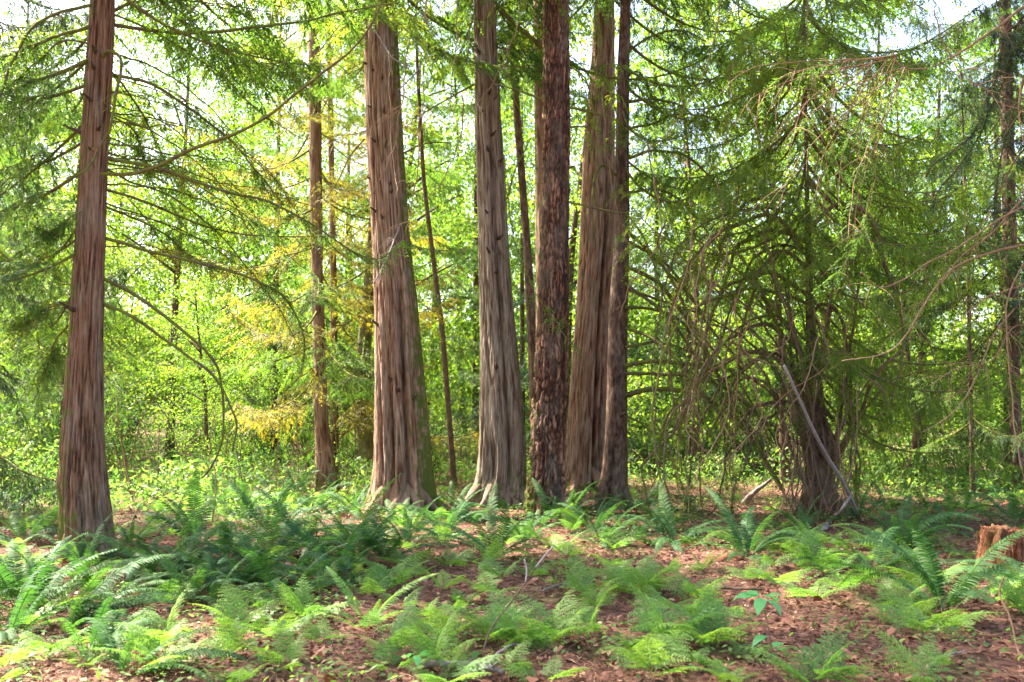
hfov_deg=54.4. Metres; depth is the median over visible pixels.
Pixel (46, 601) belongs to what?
lacy fern
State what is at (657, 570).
lacy fern
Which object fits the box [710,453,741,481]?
leafy shrub
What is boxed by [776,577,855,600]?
lacy fern
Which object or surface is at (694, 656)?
lacy fern
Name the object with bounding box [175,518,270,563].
sword fern
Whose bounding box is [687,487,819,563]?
sword fern
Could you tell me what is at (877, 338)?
broadleaf tree
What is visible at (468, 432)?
leafy shrub
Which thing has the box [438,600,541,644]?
lacy fern
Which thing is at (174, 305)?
broadleaf tree
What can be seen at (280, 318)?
broadleaf tree
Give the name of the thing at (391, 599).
sword fern
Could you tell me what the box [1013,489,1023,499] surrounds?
lacy fern
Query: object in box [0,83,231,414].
broadleaf tree
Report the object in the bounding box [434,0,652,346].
conifer
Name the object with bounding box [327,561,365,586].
lacy fern
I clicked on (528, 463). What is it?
leafy shrub
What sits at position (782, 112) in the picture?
broadleaf tree
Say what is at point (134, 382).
leafy shrub
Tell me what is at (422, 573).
lacy fern
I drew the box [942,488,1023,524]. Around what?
sword fern
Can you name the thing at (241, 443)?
bare stem
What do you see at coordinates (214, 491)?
bare stem
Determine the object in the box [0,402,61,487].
leafy shrub
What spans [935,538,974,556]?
lacy fern
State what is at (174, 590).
lacy fern
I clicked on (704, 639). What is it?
lacy fern
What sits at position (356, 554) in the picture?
lacy fern
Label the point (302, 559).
sword fern
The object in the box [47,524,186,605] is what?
sword fern
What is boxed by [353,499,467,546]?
sword fern
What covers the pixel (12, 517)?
lacy fern
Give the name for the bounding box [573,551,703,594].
lacy fern
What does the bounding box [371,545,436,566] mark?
lacy fern
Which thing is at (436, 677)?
lacy fern
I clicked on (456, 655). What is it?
lacy fern
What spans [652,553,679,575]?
lacy fern
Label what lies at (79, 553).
sword fern
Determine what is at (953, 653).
fallen stick
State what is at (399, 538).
sword fern
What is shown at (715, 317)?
broadleaf tree
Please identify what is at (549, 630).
lacy fern
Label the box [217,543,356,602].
sword fern
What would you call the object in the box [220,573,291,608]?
lacy fern
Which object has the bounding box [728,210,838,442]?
broadleaf tree
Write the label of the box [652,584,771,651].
lacy fern
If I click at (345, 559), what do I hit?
sword fern
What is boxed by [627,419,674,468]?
leafy shrub
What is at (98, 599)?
lacy fern
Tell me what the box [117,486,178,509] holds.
sword fern
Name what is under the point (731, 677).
lacy fern
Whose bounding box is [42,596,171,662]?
sword fern
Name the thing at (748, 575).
lacy fern
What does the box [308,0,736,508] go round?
western red cedar
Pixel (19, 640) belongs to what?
lacy fern
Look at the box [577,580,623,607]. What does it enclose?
lacy fern
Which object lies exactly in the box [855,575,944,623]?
lacy fern
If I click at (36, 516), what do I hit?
sword fern
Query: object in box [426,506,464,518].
lacy fern
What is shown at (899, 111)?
broadleaf tree
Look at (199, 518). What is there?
sword fern
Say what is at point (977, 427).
leafy shrub
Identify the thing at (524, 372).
distant conifer
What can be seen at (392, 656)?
lacy fern
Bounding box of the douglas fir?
[438,0,743,515]
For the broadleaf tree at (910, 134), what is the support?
on the ground at (838, 600)
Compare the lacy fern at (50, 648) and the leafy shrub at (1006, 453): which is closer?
the lacy fern at (50, 648)
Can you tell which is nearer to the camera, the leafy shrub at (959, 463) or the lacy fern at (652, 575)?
the lacy fern at (652, 575)
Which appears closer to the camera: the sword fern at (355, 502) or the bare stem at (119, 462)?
the sword fern at (355, 502)
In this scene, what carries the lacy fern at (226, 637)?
on the ground at (838, 600)
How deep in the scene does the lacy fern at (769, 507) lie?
15.65 m
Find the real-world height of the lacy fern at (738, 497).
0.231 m
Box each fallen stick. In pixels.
[486,643,526,663]
[542,583,598,590]
[701,582,761,589]
[924,650,965,670]
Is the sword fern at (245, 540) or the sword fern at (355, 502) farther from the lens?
the sword fern at (355, 502)
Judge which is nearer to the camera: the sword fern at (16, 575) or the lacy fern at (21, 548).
the sword fern at (16, 575)
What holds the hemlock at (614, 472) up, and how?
on the ground at (838, 600)
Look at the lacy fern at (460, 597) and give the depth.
8.04 m
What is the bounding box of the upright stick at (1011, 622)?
[999,576,1020,654]
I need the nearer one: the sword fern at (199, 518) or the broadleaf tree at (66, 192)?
the sword fern at (199, 518)
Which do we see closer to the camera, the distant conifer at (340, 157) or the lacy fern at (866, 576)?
the lacy fern at (866, 576)
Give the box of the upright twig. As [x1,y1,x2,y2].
[482,546,553,660]
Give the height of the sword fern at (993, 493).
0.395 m
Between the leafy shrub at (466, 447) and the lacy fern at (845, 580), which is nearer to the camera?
the lacy fern at (845, 580)
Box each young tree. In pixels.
[372,0,479,486]
[830,82,1008,487]
[846,22,1023,497]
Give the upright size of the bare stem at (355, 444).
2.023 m
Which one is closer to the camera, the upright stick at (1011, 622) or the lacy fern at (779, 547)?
the upright stick at (1011, 622)
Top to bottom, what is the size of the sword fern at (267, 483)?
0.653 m
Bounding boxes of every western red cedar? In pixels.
[0,0,428,561]
[198,0,578,516]
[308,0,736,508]
[439,0,764,491]
[606,0,1023,524]
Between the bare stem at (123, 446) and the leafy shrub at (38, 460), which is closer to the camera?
the leafy shrub at (38, 460)
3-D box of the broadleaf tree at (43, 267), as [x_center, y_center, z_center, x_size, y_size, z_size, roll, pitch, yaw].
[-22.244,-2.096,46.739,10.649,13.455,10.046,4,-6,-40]
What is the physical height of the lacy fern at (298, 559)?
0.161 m
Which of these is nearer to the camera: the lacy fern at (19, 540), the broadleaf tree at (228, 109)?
the lacy fern at (19, 540)
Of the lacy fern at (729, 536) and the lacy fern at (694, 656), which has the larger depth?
the lacy fern at (729, 536)
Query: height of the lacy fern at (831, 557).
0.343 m
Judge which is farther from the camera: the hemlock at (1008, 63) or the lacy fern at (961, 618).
the hemlock at (1008, 63)
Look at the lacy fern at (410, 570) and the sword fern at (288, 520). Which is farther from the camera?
the sword fern at (288, 520)
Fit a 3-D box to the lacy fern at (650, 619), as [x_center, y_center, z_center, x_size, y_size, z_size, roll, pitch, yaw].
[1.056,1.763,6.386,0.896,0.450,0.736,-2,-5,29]
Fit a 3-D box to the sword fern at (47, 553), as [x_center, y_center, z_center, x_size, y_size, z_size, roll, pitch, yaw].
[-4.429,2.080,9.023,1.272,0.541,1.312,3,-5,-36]
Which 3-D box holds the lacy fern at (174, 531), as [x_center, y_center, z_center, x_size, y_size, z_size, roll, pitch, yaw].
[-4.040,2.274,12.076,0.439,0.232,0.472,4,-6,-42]
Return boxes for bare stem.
[104,417,134,502]
[107,388,133,498]
[111,415,128,481]
[128,392,159,471]
[138,421,160,490]
[145,395,184,485]
[155,422,163,497]
[206,402,217,493]
[208,458,216,524]
[222,394,240,476]
[225,434,231,482]
[235,446,246,491]
[238,405,248,483]
[268,406,283,491]
[279,447,311,490]
[282,423,309,485]
[288,403,307,484]
[292,401,299,496]
[327,390,340,489]
[347,394,356,479]
[650,409,679,494]
[676,407,680,484]
[716,413,732,488]
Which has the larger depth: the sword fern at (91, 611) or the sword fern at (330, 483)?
the sword fern at (330, 483)
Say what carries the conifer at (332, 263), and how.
on the ground at (838, 600)
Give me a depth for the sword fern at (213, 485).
16.30 m
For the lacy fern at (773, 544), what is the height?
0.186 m
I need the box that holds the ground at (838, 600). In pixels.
[0,418,1023,681]
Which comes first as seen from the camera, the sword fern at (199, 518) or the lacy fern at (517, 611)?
the lacy fern at (517, 611)
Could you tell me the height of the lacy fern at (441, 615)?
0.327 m
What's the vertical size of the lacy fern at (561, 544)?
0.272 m
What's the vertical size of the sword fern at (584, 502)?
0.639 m
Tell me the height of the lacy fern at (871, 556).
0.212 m
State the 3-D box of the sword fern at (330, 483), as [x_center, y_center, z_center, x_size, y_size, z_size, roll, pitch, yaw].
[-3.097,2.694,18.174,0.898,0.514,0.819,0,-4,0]
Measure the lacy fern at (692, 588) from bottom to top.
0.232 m
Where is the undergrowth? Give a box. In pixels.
[0,408,1023,515]
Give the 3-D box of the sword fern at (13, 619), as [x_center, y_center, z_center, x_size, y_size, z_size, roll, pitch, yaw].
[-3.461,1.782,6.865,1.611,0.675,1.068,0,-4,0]
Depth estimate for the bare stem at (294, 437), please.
21.17 m
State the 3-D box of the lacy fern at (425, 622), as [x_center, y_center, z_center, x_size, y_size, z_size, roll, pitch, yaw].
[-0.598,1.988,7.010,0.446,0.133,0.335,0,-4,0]
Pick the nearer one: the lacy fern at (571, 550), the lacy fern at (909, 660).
the lacy fern at (909, 660)
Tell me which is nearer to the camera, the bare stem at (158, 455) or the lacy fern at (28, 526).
the lacy fern at (28, 526)
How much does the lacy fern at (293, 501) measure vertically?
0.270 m
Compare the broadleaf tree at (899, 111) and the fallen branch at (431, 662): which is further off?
the broadleaf tree at (899, 111)
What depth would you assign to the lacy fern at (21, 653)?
5.80 m
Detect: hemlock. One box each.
[0,0,132,517]
[414,0,800,509]
[721,0,1023,480]
[875,0,1023,494]
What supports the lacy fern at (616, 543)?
on the ground at (838, 600)
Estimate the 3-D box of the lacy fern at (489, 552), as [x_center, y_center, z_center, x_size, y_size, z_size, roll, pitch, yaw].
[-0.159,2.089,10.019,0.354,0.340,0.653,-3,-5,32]
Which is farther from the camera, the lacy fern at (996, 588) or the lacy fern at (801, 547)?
the lacy fern at (801, 547)
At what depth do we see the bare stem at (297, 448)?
18.41 m
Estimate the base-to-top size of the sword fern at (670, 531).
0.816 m
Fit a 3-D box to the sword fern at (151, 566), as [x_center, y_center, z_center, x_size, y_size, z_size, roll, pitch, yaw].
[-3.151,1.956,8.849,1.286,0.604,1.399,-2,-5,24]
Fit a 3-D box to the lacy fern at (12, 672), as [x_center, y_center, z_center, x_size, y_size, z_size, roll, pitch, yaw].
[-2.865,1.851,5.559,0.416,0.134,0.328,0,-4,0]
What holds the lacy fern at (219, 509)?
on the ground at (838, 600)
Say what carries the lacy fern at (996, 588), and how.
on the ground at (838, 600)
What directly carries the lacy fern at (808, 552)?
on the ground at (838, 600)
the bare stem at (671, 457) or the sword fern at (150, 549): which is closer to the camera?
the sword fern at (150, 549)
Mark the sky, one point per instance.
(946, 10)
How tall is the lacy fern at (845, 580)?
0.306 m
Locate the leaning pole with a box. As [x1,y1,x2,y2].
[783,365,861,520]
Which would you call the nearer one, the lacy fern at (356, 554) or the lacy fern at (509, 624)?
the lacy fern at (509, 624)
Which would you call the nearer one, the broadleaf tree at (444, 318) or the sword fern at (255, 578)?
the sword fern at (255, 578)
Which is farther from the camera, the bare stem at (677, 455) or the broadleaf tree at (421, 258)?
the broadleaf tree at (421, 258)
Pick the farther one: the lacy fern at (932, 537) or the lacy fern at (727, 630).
the lacy fern at (932, 537)
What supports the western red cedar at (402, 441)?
on the ground at (838, 600)
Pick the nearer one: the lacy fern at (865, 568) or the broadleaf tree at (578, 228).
the lacy fern at (865, 568)
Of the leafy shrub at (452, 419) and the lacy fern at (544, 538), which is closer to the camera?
the lacy fern at (544, 538)
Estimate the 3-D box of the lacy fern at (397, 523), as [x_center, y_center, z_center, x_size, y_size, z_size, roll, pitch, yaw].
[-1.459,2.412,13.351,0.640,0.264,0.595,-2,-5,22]
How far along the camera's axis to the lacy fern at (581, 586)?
8.43 m
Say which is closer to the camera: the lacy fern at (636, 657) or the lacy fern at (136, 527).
the lacy fern at (636, 657)
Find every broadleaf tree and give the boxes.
[0,0,209,452]
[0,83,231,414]
[0,106,178,440]
[0,168,148,409]
[0,198,161,469]
[40,0,291,460]
[57,231,186,412]
[117,12,346,439]
[119,161,295,427]
[124,260,290,477]
[137,100,360,409]
[140,84,310,414]
[198,28,534,413]
[262,265,341,415]
[267,192,447,407]
[325,153,479,418]
[356,48,579,443]
[360,185,517,431]
[405,0,717,436]
[416,212,472,427]
[439,59,580,440]
[470,169,660,408]
[512,206,651,361]
[569,0,832,477]
[569,155,736,424]
[629,0,931,469]
[630,162,787,445]
[631,43,948,482]
[652,206,784,402]
[694,0,974,450]
[715,0,1019,462]
[719,45,1023,483]
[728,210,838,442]
[790,193,979,435]
[793,151,974,455]
[796,176,963,424]
[844,6,1023,474]
[889,79,1023,433]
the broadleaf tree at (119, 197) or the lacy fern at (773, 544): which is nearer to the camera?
the lacy fern at (773, 544)
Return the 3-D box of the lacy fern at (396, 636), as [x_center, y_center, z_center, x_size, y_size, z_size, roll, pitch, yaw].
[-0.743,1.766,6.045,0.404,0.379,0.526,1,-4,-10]
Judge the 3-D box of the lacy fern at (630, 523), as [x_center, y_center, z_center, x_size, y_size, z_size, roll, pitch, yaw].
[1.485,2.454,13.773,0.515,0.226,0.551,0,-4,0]
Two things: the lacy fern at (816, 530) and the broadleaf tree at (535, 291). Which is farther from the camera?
the broadleaf tree at (535, 291)
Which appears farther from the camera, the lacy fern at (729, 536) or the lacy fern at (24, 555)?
the lacy fern at (729, 536)
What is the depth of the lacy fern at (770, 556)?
10.30 m
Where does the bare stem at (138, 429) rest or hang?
on the ground at (838, 600)
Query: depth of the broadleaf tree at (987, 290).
40.91 m
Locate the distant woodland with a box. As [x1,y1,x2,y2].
[1,131,1023,436]
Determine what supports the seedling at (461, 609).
on the ground at (838, 600)
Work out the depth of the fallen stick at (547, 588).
8.64 m
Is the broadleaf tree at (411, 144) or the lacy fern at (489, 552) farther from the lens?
the broadleaf tree at (411, 144)
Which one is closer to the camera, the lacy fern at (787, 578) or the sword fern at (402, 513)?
the lacy fern at (787, 578)
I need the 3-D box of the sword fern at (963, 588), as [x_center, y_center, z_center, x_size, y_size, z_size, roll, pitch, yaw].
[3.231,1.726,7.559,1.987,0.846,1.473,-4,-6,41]
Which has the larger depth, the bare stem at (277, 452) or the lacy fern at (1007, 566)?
the bare stem at (277, 452)
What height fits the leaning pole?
2.194 m
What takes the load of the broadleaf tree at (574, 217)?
on the ground at (838, 600)
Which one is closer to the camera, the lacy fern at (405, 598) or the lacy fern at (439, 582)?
the lacy fern at (405, 598)
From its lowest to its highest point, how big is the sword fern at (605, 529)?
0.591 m
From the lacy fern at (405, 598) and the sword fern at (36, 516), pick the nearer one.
the lacy fern at (405, 598)
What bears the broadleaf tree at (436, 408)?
on the ground at (838, 600)
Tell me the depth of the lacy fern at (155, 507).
15.25 m
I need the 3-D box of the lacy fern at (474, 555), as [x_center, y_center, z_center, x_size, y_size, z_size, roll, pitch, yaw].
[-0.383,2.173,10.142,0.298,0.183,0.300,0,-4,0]
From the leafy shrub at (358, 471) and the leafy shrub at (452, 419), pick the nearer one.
the leafy shrub at (358, 471)
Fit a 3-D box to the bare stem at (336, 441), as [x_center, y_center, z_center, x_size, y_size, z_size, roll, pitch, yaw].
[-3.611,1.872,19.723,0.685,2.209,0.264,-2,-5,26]
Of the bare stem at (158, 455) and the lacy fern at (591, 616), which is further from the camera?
the bare stem at (158, 455)
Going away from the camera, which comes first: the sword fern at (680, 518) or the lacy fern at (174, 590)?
the lacy fern at (174, 590)
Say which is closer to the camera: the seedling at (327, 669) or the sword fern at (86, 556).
the seedling at (327, 669)
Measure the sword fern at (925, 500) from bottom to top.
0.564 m
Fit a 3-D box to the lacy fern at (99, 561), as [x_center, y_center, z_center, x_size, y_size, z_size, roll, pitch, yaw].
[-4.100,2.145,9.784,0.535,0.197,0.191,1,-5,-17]
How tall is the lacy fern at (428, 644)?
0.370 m
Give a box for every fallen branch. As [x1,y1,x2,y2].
[415,657,504,674]
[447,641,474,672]
[741,478,771,504]
[821,495,851,531]
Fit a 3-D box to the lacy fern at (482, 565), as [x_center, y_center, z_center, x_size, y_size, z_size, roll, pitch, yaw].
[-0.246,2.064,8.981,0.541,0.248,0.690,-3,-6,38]
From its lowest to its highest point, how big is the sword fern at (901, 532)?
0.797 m
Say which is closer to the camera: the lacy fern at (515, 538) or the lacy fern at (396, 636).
the lacy fern at (396, 636)
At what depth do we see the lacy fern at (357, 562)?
9.57 m
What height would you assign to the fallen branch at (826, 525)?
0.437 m
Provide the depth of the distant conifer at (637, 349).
26.82 m
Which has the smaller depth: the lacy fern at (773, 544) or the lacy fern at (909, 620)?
the lacy fern at (909, 620)
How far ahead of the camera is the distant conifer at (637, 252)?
30.10 m
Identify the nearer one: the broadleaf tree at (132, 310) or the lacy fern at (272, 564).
the lacy fern at (272, 564)
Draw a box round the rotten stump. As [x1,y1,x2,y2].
[972,523,1023,575]
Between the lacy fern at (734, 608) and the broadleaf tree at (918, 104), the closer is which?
the lacy fern at (734, 608)
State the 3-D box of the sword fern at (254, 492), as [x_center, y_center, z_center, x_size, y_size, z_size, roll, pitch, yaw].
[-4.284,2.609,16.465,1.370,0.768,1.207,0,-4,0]
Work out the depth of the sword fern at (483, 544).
10.32 m
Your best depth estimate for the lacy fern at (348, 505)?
15.10 m
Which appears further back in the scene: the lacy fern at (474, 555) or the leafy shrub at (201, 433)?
the leafy shrub at (201, 433)
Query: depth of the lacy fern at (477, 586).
8.39 m
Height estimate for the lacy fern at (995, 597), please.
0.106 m
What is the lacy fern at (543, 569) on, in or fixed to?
on the ground at (838, 600)
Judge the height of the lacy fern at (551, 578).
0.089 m
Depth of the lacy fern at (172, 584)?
8.32 m
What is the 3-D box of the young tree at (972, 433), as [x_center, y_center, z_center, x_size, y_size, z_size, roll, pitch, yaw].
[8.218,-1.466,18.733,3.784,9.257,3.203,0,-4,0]
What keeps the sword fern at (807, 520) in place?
on the ground at (838, 600)
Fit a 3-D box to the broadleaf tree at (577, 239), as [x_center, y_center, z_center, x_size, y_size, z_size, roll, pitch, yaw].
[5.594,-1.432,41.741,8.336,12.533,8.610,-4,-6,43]
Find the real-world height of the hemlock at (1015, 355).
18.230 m
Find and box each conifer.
[0,0,142,459]
[0,60,119,476]
[159,0,463,491]
[162,3,361,463]
[227,4,479,481]
[229,41,445,448]
[243,2,439,480]
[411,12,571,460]
[414,0,600,434]
[431,82,576,467]
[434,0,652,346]
[568,2,753,468]
[627,37,778,476]
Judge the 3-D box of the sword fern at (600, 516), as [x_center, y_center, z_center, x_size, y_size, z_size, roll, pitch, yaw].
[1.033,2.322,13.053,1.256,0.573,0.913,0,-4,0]
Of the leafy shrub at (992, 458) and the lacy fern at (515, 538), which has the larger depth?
the leafy shrub at (992, 458)
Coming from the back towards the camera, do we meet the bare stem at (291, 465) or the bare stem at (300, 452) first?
the bare stem at (300, 452)
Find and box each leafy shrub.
[0,345,128,469]
[0,393,59,456]
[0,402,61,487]
[0,435,59,493]
[15,387,145,473]
[17,362,155,458]
[44,401,136,459]
[49,374,200,456]
[57,384,198,460]
[159,376,274,462]
[171,409,242,453]
[220,396,302,455]
[230,372,369,466]
[247,398,311,454]
[254,343,374,443]
[305,392,373,474]
[333,442,373,488]
[428,402,479,465]
[429,413,470,454]
[429,414,468,475]
[431,414,454,432]
[458,437,478,460]
[526,447,530,480]
[627,418,691,471]
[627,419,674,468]
[661,454,696,479]
[681,439,723,467]
[701,416,793,473]
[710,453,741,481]
[786,440,874,483]
[872,443,927,479]
[908,429,1009,485]
[944,403,1021,451]
[974,444,1002,471]
[991,437,1023,463]
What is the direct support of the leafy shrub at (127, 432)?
on the ground at (838, 600)
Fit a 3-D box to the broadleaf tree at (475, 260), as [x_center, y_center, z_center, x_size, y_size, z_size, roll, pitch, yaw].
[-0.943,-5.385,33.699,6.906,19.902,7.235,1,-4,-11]
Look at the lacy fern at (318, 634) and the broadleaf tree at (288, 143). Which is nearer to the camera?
the lacy fern at (318, 634)
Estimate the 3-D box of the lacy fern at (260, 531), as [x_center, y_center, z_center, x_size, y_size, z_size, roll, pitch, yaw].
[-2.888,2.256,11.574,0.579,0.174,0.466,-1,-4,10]
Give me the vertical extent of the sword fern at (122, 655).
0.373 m
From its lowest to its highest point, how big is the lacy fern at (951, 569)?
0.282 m
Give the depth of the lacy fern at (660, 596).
7.79 m
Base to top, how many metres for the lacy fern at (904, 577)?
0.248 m
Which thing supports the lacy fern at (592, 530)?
on the ground at (838, 600)
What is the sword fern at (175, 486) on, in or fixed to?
on the ground at (838, 600)
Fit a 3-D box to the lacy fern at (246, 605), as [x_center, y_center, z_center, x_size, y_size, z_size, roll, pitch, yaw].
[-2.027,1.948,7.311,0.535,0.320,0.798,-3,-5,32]
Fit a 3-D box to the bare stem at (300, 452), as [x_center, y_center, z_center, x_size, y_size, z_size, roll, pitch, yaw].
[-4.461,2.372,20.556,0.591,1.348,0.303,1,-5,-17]
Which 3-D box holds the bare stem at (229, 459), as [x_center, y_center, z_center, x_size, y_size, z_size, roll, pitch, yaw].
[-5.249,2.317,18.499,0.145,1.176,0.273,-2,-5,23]
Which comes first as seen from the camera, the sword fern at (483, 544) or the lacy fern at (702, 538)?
the sword fern at (483, 544)
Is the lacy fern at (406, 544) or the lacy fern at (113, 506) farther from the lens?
the lacy fern at (113, 506)
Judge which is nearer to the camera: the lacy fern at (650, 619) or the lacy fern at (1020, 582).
the lacy fern at (650, 619)
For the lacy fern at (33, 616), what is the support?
on the ground at (838, 600)
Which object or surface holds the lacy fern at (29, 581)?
on the ground at (838, 600)
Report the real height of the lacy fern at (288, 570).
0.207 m
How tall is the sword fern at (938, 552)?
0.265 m
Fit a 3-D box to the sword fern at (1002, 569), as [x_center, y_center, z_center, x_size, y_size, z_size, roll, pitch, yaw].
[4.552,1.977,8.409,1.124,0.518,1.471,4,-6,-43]
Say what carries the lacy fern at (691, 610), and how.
on the ground at (838, 600)
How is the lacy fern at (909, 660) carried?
on the ground at (838, 600)
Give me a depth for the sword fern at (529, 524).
11.69 m
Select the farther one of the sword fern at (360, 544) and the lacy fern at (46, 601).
the sword fern at (360, 544)
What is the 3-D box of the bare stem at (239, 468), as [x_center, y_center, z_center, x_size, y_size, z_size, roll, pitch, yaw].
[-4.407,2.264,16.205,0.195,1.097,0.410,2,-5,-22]
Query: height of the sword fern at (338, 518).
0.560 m
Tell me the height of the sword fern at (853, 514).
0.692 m
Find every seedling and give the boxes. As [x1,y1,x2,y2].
[254,649,277,670]
[318,660,343,678]
[395,650,433,678]
[452,605,478,639]
[732,590,799,676]
[759,644,791,662]
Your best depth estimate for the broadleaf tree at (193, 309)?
58.00 m
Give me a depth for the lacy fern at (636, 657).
5.74 m
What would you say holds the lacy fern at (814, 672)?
on the ground at (838, 600)
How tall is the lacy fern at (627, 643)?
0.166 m
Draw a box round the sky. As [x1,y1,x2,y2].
[0,0,1023,417]
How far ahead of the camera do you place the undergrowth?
20.24 m
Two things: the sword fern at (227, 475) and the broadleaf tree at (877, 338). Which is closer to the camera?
the sword fern at (227, 475)
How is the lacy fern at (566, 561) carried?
on the ground at (838, 600)
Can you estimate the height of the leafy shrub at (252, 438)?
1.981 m
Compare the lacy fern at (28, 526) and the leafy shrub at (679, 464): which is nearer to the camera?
the lacy fern at (28, 526)
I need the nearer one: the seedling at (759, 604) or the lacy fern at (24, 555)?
the seedling at (759, 604)
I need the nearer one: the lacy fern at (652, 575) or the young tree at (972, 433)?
the lacy fern at (652, 575)
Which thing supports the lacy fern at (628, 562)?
on the ground at (838, 600)
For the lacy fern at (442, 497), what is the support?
on the ground at (838, 600)
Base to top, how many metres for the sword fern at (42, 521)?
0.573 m
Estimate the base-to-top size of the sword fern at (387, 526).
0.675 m
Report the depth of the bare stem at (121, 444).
17.84 m
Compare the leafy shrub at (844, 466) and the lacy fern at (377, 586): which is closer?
the lacy fern at (377, 586)
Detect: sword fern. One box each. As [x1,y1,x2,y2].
[0,485,49,514]
[0,502,58,530]
[0,505,57,549]
[0,531,99,614]
[0,535,154,625]
[0,548,128,648]
[2,554,191,646]
[3,542,89,586]
[20,510,130,582]
[37,529,148,564]
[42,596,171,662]
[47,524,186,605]
[73,617,246,681]
[82,530,243,597]
[90,543,251,611]
[94,518,201,565]
[102,517,249,589]
[115,468,218,534]
[115,509,179,550]
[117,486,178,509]
[132,469,237,543]
[156,547,268,614]
[159,481,213,496]
[170,473,237,512]
[170,516,323,595]
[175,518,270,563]
[205,464,254,487]
[205,478,292,525]
[213,521,342,575]
[214,482,350,564]
[217,478,288,511]
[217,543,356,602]
[224,482,334,540]
[225,473,313,500]
[234,492,327,523]
[241,536,356,582]
[242,509,408,580]
[254,487,375,544]
[264,465,355,512]
[266,467,321,490]
[278,520,363,560]
[294,473,415,575]
[294,505,373,543]
[312,566,438,630]
[315,483,375,519]
[323,474,353,499]
[324,503,414,547]
[325,510,460,559]
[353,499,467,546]
[362,499,439,523]
[384,496,445,531]
[388,488,487,537]
[405,483,558,569]
[430,493,518,525]
[434,480,485,515]
[492,511,572,542]
[505,478,595,521]
[519,507,576,527]
[522,479,603,521]
[543,494,641,533]
[560,488,615,514]
[562,500,649,549]
[591,516,661,548]
[593,473,690,517]
[596,497,717,529]
[619,482,737,553]
[671,475,716,513]
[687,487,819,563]
[752,492,838,533]
[792,526,947,580]
[826,478,897,523]
[826,518,1023,623]
[830,487,981,554]
[860,479,921,511]
[861,551,971,576]
[871,479,1003,538]
[874,482,969,514]
[918,474,1009,509]
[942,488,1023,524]
[944,555,1023,594]
[960,481,1023,502]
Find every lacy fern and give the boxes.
[0,514,29,520]
[0,597,63,626]
[0,627,34,643]
[0,635,54,670]
[0,659,34,681]
[1,536,32,544]
[1,543,34,552]
[1,626,90,656]
[3,509,32,532]
[14,551,40,567]
[14,566,93,607]
[16,567,59,587]
[60,647,113,669]
[69,604,157,641]
[74,552,120,567]
[79,578,140,603]
[81,622,219,674]
[110,495,130,509]
[113,520,137,530]
[113,617,186,656]
[121,518,156,531]
[123,562,170,590]
[124,587,195,641]
[126,580,207,606]
[134,521,160,537]
[135,485,158,493]
[135,632,208,670]
[136,513,173,523]
[138,497,171,512]
[140,509,161,527]
[142,564,201,591]
[158,520,193,536]
[189,580,283,625]
[199,614,249,659]
[203,586,283,642]
[208,662,270,681]
[210,513,220,523]
[210,527,251,551]
[212,506,237,520]
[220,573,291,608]
[237,549,283,575]
[240,527,273,540]
[245,527,293,554]
[246,612,319,636]
[248,619,308,669]
[266,557,310,572]
[275,573,363,621]
[282,555,315,564]
[289,497,317,510]
[292,615,354,641]
[298,558,338,589]
[325,607,392,633]
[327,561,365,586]
[330,563,405,598]
[339,546,374,559]
[340,552,370,569]
[342,497,369,512]
[353,552,427,583]
[353,566,424,594]
[357,594,421,658]
[367,633,434,671]
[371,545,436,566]
[374,585,426,606]
[376,512,426,526]
[380,497,409,513]
[392,601,479,633]
[397,540,422,548]
[400,612,457,628]
[401,565,437,576]
[401,597,437,616]
[401,607,483,669]
[404,652,506,681]
[414,619,459,652]
[417,566,466,591]
[418,515,475,542]
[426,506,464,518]
[429,646,480,670]
[430,546,475,567]
[438,493,450,503]
[438,600,468,611]
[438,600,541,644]
[449,588,484,601]
[450,570,520,597]
[462,549,482,562]
[463,584,579,650]
[465,536,510,560]
[469,556,524,579]
[478,596,524,622]
[481,638,534,671]
[486,525,525,546]
[488,654,592,681]
[504,558,566,576]
[516,590,593,644]
[534,532,554,543]
[538,529,590,550]
[538,575,559,583]
[543,593,606,637]
[548,540,589,556]
[553,562,625,599]
[556,508,590,523]
[557,555,587,567]
[559,508,581,531]
[565,565,605,578]
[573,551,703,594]
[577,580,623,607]
[584,552,632,565]
[585,522,610,536]
[593,530,640,550]
[593,557,667,596]
[597,629,707,678]
[600,557,634,580]
[603,510,636,524]
[615,630,656,651]
[623,580,756,644]
[627,599,675,628]
[629,488,637,497]
[642,555,686,581]
[644,577,736,627]
[644,583,695,608]
[645,570,678,585]
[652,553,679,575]
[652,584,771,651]
[654,568,733,599]
[662,632,728,664]
[675,627,732,646]
[676,530,725,544]
[686,548,730,571]
[699,653,758,681]
[717,524,769,546]
[721,639,776,657]
[722,559,776,580]
[722,606,747,619]
[734,491,742,499]
[739,626,876,681]
[746,567,815,585]
[748,553,796,568]
[757,549,775,559]
[758,538,796,549]
[760,500,781,510]
[769,515,796,526]
[769,525,815,555]
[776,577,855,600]
[780,523,850,572]
[781,536,834,563]
[788,512,831,543]
[800,547,859,573]
[814,562,891,591]
[816,529,849,544]
[836,543,864,565]
[837,525,896,549]
[838,547,894,560]
[838,572,923,593]
[843,560,904,577]
[845,570,885,580]
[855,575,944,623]
[868,597,1004,637]
[869,541,947,564]
[871,625,944,681]
[875,577,926,609]
[876,546,962,580]
[891,586,928,601]
[907,532,954,546]
[913,633,955,664]
[917,560,966,586]
[926,610,988,626]
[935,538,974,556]
[940,559,972,570]
[945,495,966,506]
[949,499,995,512]
[975,590,1014,601]
[981,560,1023,608]
[986,575,1021,592]
[995,577,1023,619]
[1002,561,1020,584]
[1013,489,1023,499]

